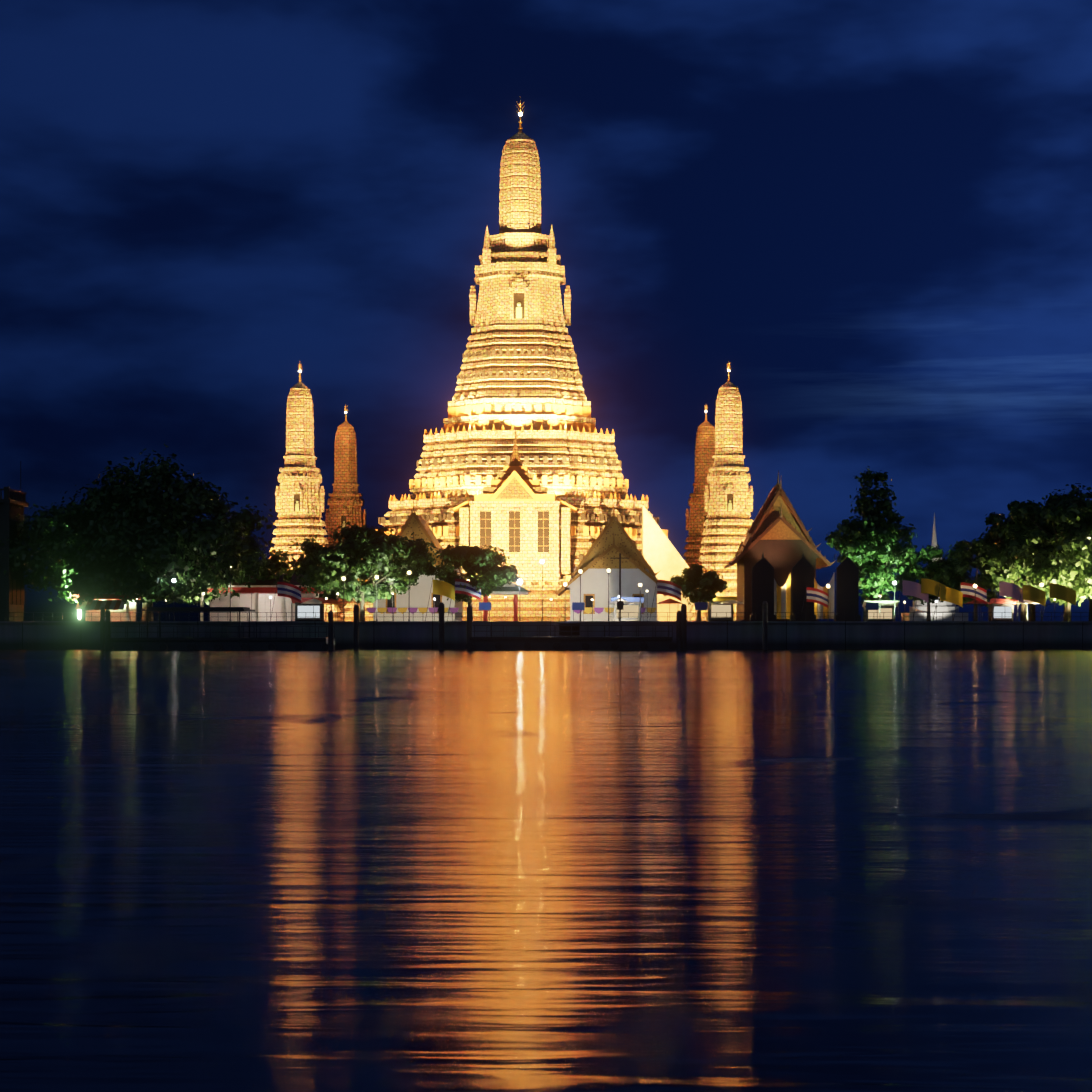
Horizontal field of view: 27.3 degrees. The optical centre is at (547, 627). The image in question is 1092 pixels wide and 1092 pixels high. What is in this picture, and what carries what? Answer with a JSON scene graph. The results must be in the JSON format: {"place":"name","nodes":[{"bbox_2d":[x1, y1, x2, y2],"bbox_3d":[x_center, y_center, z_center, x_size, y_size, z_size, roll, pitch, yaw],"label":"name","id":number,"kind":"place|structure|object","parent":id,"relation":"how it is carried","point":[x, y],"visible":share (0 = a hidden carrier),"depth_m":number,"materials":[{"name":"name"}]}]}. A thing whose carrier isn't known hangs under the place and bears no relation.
{"place":"outdoors","nodes":[
{"label":"outdoors","id":0,"kind":"place"},
{"bbox_2d":[0,461,28,620],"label":"building","id":1,"kind":"structure","parent":0,"point":[12,591],"depth_m":233.96,"materials":[{"name":"paint"}]},
{"bbox_2d":[370,502,462,620],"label":"pavilion","id":2,"kind":"structure","parent":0,"point":[419,527],"depth_m":248.02,"materials":[{"name":"paint"}]},
{"bbox_2d":[0,649,1091,1091],"bbox_3d":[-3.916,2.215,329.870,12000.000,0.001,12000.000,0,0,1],"label":"water","id":3,"kind":"structure","parent":0,"point":[570,871],"depth_m":20.51,"materials":[{"name":"blue liquid"}]},
{"bbox_2d":[106,607,334,649],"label":"pontoon","id":4,"kind":"object","parent":3,"relation":"in","point":[210,643],"visible":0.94,"depth_m":218.37,"materials":[{"name":"black metal"}]},
{"bbox_2d":[100,601,767,650],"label":"piles","id":5,"kind":"object","parent":3,"relation":"in","point":[681,630],"visible":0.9,"depth_m":221.82,"materials":[{"name":"grey"}]},
{"bbox_2d":[466,625,675,649],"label":"pontoon","id":6,"kind":"object","parent":3,"relation":"on","point":[571,643],"visible":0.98,"depth_m":216.71,"materials":[{"name":"black metal"}]},
{"bbox_2d":[0,621,1091,648],"bbox_3d":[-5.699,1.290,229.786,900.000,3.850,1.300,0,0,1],"label":"embankment","id":7,"kind":"structure","parent":0,"point":[711,634],"depth_m":229.05,"materials":[{"name":"concrete"}]},
{"bbox_2d":[367,608,655,613],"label":"bunting","id":8,"kind":"object","parent":7,"relation":"attached to","point":[597,610],"visible":0.71,"depth_m":247.57,"materials":[{"name":"multicoloured fabric"}]},
{"bbox_2d":[0,612,1091,620],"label":"bank railing","id":9,"kind":"object","parent":7,"relation":"on","point":[609,612],"visible":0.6,"depth_m":229.71,"materials":[{"name":"black metal"}]},
{"bbox_2d":[558,614,579,634],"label":"gangway","id":10,"kind":"object","parent":7,"relation":"on","point":[568,628],"visible":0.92,"depth_m":227.21,"materials":[{"name":"black metal"}]},
{"bbox_2d":[0,0,1091,620],"label":"sky","id":11,"kind":"structure","parent":0,"point":[878,213],"materials":[{"name":"blue"}]},
{"bbox_2d":[552,504,666,620],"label":"pavilion","id":12,"kind":"structure","parent":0,"point":[613,540],"depth_m":247.48,"materials":[{"name":"paint"}]},
{"label":"ground","id":13,"kind":"structure","parent":0,"visible":0},
{"bbox_2d":[70,581,140,620],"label":"kiosk","id":14,"kind":"object","parent":13,"relation":"on","point":[111,602],"visible":0.5,"depth_m":233.59,"materials":[{"name":"white paint"}]},
{"bbox_2d":[0,444,303,620],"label":"tree","id":15,"kind":"object","parent":13,"relation":"on","point":[147,543],"visible":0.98,"depth_m":232.21,"materials":[{"name":"green plant"}]},
{"bbox_2d":[229,566,231,620],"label":"lamp","id":16,"kind":"object","parent":13,"relation":"on","point":[230,599],"visible":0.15,"depth_m":234.34,"materials":[{"name":"grey metal"}]},
{"bbox_2d":[200,574,322,620],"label":"building","id":17,"kind":"structure","parent":13,"relation":"on","point":[261,591],"depth_m":244.27,"materials":[{"name":"white paint"}]},
{"bbox_2d":[270,580,300,620],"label":"flag","id":18,"kind":"object","parent":13,"relation":"on","point":[288,590],"visible":0.94,"depth_m":232.37,"materials":[{"name":"multicoloured fabric"}]},
{"bbox_2d":[270,364,340,620],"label":"temple tower","id":19,"kind":"structure","parent":13,"relation":"on","point":[299,493],"depth_m":299.89,"materials":[{"name":"paint"}]},
{"bbox_2d":[291,598,324,620],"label":"stall","id":20,"kind":"object","parent":13,"relation":"on","point":[299,607],"visible":0.6,"depth_m":237.69,"materials":[{"name":"red"}]},
{"bbox_2d":[292,554,352,600],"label":"tree","id":21,"kind":"object","parent":13,"relation":"on","point":[305,561],"visible":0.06,"depth_m":266.65,"materials":[{"name":"green plant"}]},
{"bbox_2d":[342,575,345,620],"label":"lamp","id":22,"kind":"object","parent":13,"relation":"on","point":[343,578],"visible":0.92,"depth_m":230.81,"materials":[{"name":"grey"}]},
{"bbox_2d":[325,406,366,619],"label":"temple tower","id":23,"kind":"structure","parent":13,"relation":"on","point":[345,503],"depth_m":357.37,"materials":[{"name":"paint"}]},
{"bbox_2d":[292,521,440,620],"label":"tree","id":24,"kind":"object","parent":13,"relation":"on","point":[374,550],"visible":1,"depth_m":233.78,"materials":[{"name":"green plant"}]},
{"bbox_2d":[375,575,378,620],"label":"lamp","id":25,"kind":"object","parent":13,"relation":"on","point":[377,577],"visible":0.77,"depth_m":234.06,"materials":[{"name":"grey metal"}]},
{"bbox_2d":[407,570,410,620],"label":"lamp","id":26,"kind":"object","parent":13,"relation":"on","point":[409,572],"visible":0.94,"depth_m":230.72,"materials":[{"name":"grey metal"}]},
{"bbox_2d":[425,578,454,620],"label":"flag","id":27,"kind":"object","parent":13,"relation":"on","point":[443,588],"visible":0.98,"depth_m":232.10,"materials":[{"name":"yellow fabric"}]},
{"bbox_2d":[447,577,480,620],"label":"flag","id":28,"kind":"object","parent":13,"relation":"on","point":[468,589],"visible":0.75,"depth_m":232.05,"materials":[{"name":"multicoloured fabric"}]},
{"bbox_2d":[417,543,519,620],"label":"tree","id":29,"kind":"object","parent":13,"relation":"on","point":[472,561],"visible":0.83,"depth_m":233.24,"materials":[{"name":"green plant"}]},
{"bbox_2d":[340,97,667,620],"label":"prang","id":30,"kind":"structure","parent":13,"relation":"on","point":[519,367],"depth_m":321.16,"materials":[{"name":"paint"}]},
{"bbox_2d":[453,427,576,581],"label":"mondop","id":31,"kind":"structure","parent":30,"relation":"attached to","point":[516,513],"depth_m":303.31,"materials":[{"name":"paint"}]},
{"bbox_2d":[482,576,530,620],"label":"pavilion","id":32,"kind":"structure","parent":13,"relation":"on","point":[511,589],"depth_m":237.47,"materials":[{"name":"red paint"}]},
{"bbox_2d":[517,578,521,620],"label":"lamp post","id":33,"kind":"object","parent":13,"relation":"on","point":[519,581],"visible":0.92,"depth_m":230.50,"materials":[{"name":"grey metal"}]},
{"bbox_2d":[540,558,543,620],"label":"lamp post","id":34,"kind":"object","parent":13,"relation":"on","point":[541,560],"visible":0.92,"depth_m":239.76,"materials":[{"name":"grey metal"}]},
{"bbox_2d":[563,581,566,620],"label":"lamp","id":35,"kind":"object","parent":13,"relation":"on","point":[565,584],"visible":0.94,"depth_m":230.41,"materials":[{"name":"grey metal"}]},
{"bbox_2d":[579,568,581,620],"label":"lamp","id":36,"kind":"object","parent":13,"relation":"on","point":[580,571],"visible":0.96,"depth_m":233.68,"materials":[{"name":"grey metal"}]},
{"bbox_2d":[136,590,1055,620],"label":"lamps","id":37,"kind":"object","parent":13,"relation":"on","point":[489,610],"visible":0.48,"depth_m":238.43,"materials":[{"name":"grey"}]},
{"bbox_2d":[607,568,610,620],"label":"lamp","id":38,"kind":"object","parent":13,"relation":"on","point":[608,570],"visible":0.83,"depth_m":230.33,"materials":[{"name":"grey"}]},
{"bbox_2d":[610,553,629,620],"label":"utility pole","id":39,"kind":"object","parent":13,"relation":"on","point":[620,605],"visible":0.88,"depth_m":233.08,"materials":[{"name":"black metal"}]},
{"bbox_2d":[611,597,643,620],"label":"stall","id":40,"kind":"object","parent":13,"relation":"on","point":[634,606],"visible":0.69,"depth_m":238.35,"materials":[{"name":"blue"}]},
{"bbox_2d":[638,582,641,620],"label":"lamp","id":41,"kind":"object","parent":13,"relation":"on","point":[640,584],"visible":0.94,"depth_m":233.57,"materials":[{"name":"grey metal"}]},
{"bbox_2d":[649,578,680,620],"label":"flag","id":42,"kind":"object","parent":13,"relation":"on","point":[668,588],"visible":0.96,"depth_m":231.68,"materials":[{"name":"multicoloured fabric"}]},
{"bbox_2d":[642,506,693,620],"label":"white stair wall","id":43,"kind":"structure","parent":13,"relation":"on","point":[660,552],"depth_m":309.51,"materials":[{"name":"paint"}]},
{"bbox_2d":[301,598,1038,620],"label":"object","id":44,"kind":"object","parent":13,"relation":"on","point":[669,601],"visible":0.81,"depth_m":233.21,"materials":[{"name":"multicoloured"}]},
{"bbox_2d":[670,563,727,620],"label":"tree","id":45,"kind":"object","parent":13,"relation":"on","point":[696,583],"visible":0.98,"depth_m":233.02,"materials":[{"name":"green plant"}]},
{"bbox_2d":[683,405,715,604],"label":"temple tower","id":46,"kind":"structure","parent":13,"relation":"on","point":[697,517],"depth_m":356.33,"materials":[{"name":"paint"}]},
{"bbox_2d":[688,362,752,620],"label":"temple tower","id":47,"kind":"structure","parent":13,"relation":"on","point":[729,501],"depth_m":298.59,"materials":[{"name":"paint"}]},
{"bbox_2d":[707,596,736,620],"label":"stall","id":48,"kind":"object","parent":13,"relation":"on","point":[714,606],"visible":0.54,"depth_m":234.54,"materials":[{"name":"yellow"}]},
{"bbox_2d":[750,553,774,620],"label":"stele","id":49,"kind":"object","parent":13,"relation":"on","point":[762,568],"visible":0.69,"depth_m":231.76,"materials":[{"name":"black stone"}]},
{"bbox_2d":[724,470,835,620],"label":"dark pavilion","id":50,"kind":"structure","parent":13,"relation":"on","point":[779,537],"depth_m":239.20,"materials":[{"name":"brown wood"}]},
{"bbox_2d":[790,553,816,620],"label":"stele","id":51,"kind":"object","parent":13,"relation":"on","point":[803,568],"visible":0.83,"depth_m":231.69,"materials":[{"name":"black stone"}]},
{"bbox_2d":[774,572,833,618],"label":"drapes","id":52,"kind":"object","parent":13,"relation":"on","point":[782,599],"visible":0.73,"depth_m":233.92,"materials":[{"name":"yellow fabric"}]},
{"bbox_2d":[802,586,827,609],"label":"flag","id":53,"kind":"object","parent":13,"relation":"on","point":[815,595],"visible":0.92,"depth_m":231.40,"materials":[{"name":"multicoloured fabric"}]},
{"bbox_2d":[826,583,829,620],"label":"lamp","id":54,"kind":"object","parent":13,"relation":"on","point":[827,585],"visible":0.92,"depth_m":229.94,"materials":[{"name":"grey metal"}]},
{"bbox_2d":[835,551,860,620],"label":"stele","id":55,"kind":"object","parent":13,"relation":"on","point":[847,584],"visible":0.79,"depth_m":231.61,"materials":[{"name":"black stone"}]},
{"bbox_2d":[825,466,916,603],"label":"tall tree","id":56,"kind":"object","parent":13,"relation":"on","point":[864,541],"visible":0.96,"depth_m":235.95,"materials":[{"name":"green plant"}]},
{"bbox_2d":[862,601,898,620],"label":"stall","id":57,"kind":"object","parent":13,"relation":"on","point":[886,606],"visible":0.58,"depth_m":236.71,"materials":[{"name":"white fabric"}]},
{"bbox_2d":[893,580,896,620],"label":"lamp","id":58,"kind":"object","parent":13,"relation":"on","point":[894,582],"visible":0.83,"depth_m":233.10,"materials":[{"name":"grey metal"}]},
{"bbox_2d":[895,579,927,618],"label":"flag","id":59,"kind":"object","parent":13,"relation":"on","point":[910,588],"visible":0.9,"depth_m":231.20,"materials":[{"name":"purple fabric"}]},
{"bbox_2d":[914,577,945,613],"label":"flag","id":60,"kind":"object","parent":13,"relation":"on","point":[928,586],"visible":0.96,"depth_m":231.18,"materials":[{"name":"yellow fabric"}]},
{"bbox_2d":[893,544,967,620],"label":"tree","id":61,"kind":"object","parent":13,"relation":"on","point":[913,572],"visible":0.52,"depth_m":241.07,"materials":[{"name":"green plant"}]},
{"bbox_2d":[901,513,967,620],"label":"white chedi","id":62,"kind":"structure","parent":13,"relation":"on","point":[945,606],"depth_m":274.20,"materials":[{"name":"white paint"}]},
{"bbox_2d":[933,585,962,619],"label":"flag","id":63,"kind":"object","parent":13,"relation":"on","point":[954,596],"visible":0.73,"depth_m":231.15,"materials":[{"name":"yellow fabric"}]},
{"bbox_2d":[930,537,1003,620],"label":"tree","id":64,"kind":"object","parent":13,"relation":"on","point":[960,553],"visible":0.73,"depth_m":238.85,"materials":[{"name":"green plant"}]},
{"bbox_2d":[953,581,986,620],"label":"flag","id":65,"kind":"object","parent":13,"relation":"on","point":[968,590],"visible":0.94,"depth_m":231.13,"materials":[{"name":"multicoloured fabric"}]},
{"bbox_2d":[973,583,976,620],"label":"lamp","id":66,"kind":"object","parent":13,"relation":"on","point":[974,585],"visible":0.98,"depth_m":229.66,"materials":[{"name":"grey metal"}]},
{"bbox_2d":[988,599,1017,620],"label":"stall","id":67,"kind":"object","parent":13,"relation":"on","point":[1004,605],"visible":0.67,"depth_m":235.77,"materials":[{"name":"red"}]},
{"bbox_2d":[991,580,1022,620],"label":"flag","id":68,"kind":"object","parent":13,"relation":"on","point":[1008,589],"visible":0.92,"depth_m":231.05,"materials":[{"name":"purple fabric"}]},
{"bbox_2d":[979,516,1054,620],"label":"tree","id":69,"kind":"object","parent":13,"relation":"on","point":[987,538],"visible":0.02,"depth_m":248.57,"materials":[{"name":"green plant"}]},
{"bbox_2d":[967,500,1077,620],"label":"tree","id":70,"kind":"object","parent":13,"relation":"on","point":[999,531],"visible":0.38,"depth_m":239.43,"materials":[{"name":"green plant"}]},
{"bbox_2d":[1015,584,1045,620],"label":"flag","id":71,"kind":"object","parent":13,"relation":"on","point":[1034,594],"visible":0.98,"depth_m":230.99,"materials":[{"name":"yellow fabric"}]},
{"bbox_2d":[998,483,1091,620],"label":"tree","id":72,"kind":"object","parent":13,"relation":"on","point":[1064,515],"visible":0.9,"depth_m":235.96,"materials":[{"name":"green plant"}]},
{"bbox_2d":[1042,582,1075,619],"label":"flag","id":73,"kind":"object","parent":13,"relation":"on","point":[1062,592],"visible":0.92,"depth_m":230.94,"materials":[{"name":"yellow fabric"}]},
{"bbox_2d":[1055,519,1091,598],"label":"tree","id":74,"kind":"object","parent":13,"relation":"on","point":[1087,589],"visible":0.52,"depth_m":234.33,"materials":[{"name":"green plant"}]},
{"bbox_2d":[1069,579,1091,620],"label":"tree","id":75,"kind":"object","parent":13,"relation":"on","point":[1076,582],"visible":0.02,"depth_m":250.39,"materials":[{"name":"green plant"}]}
]}

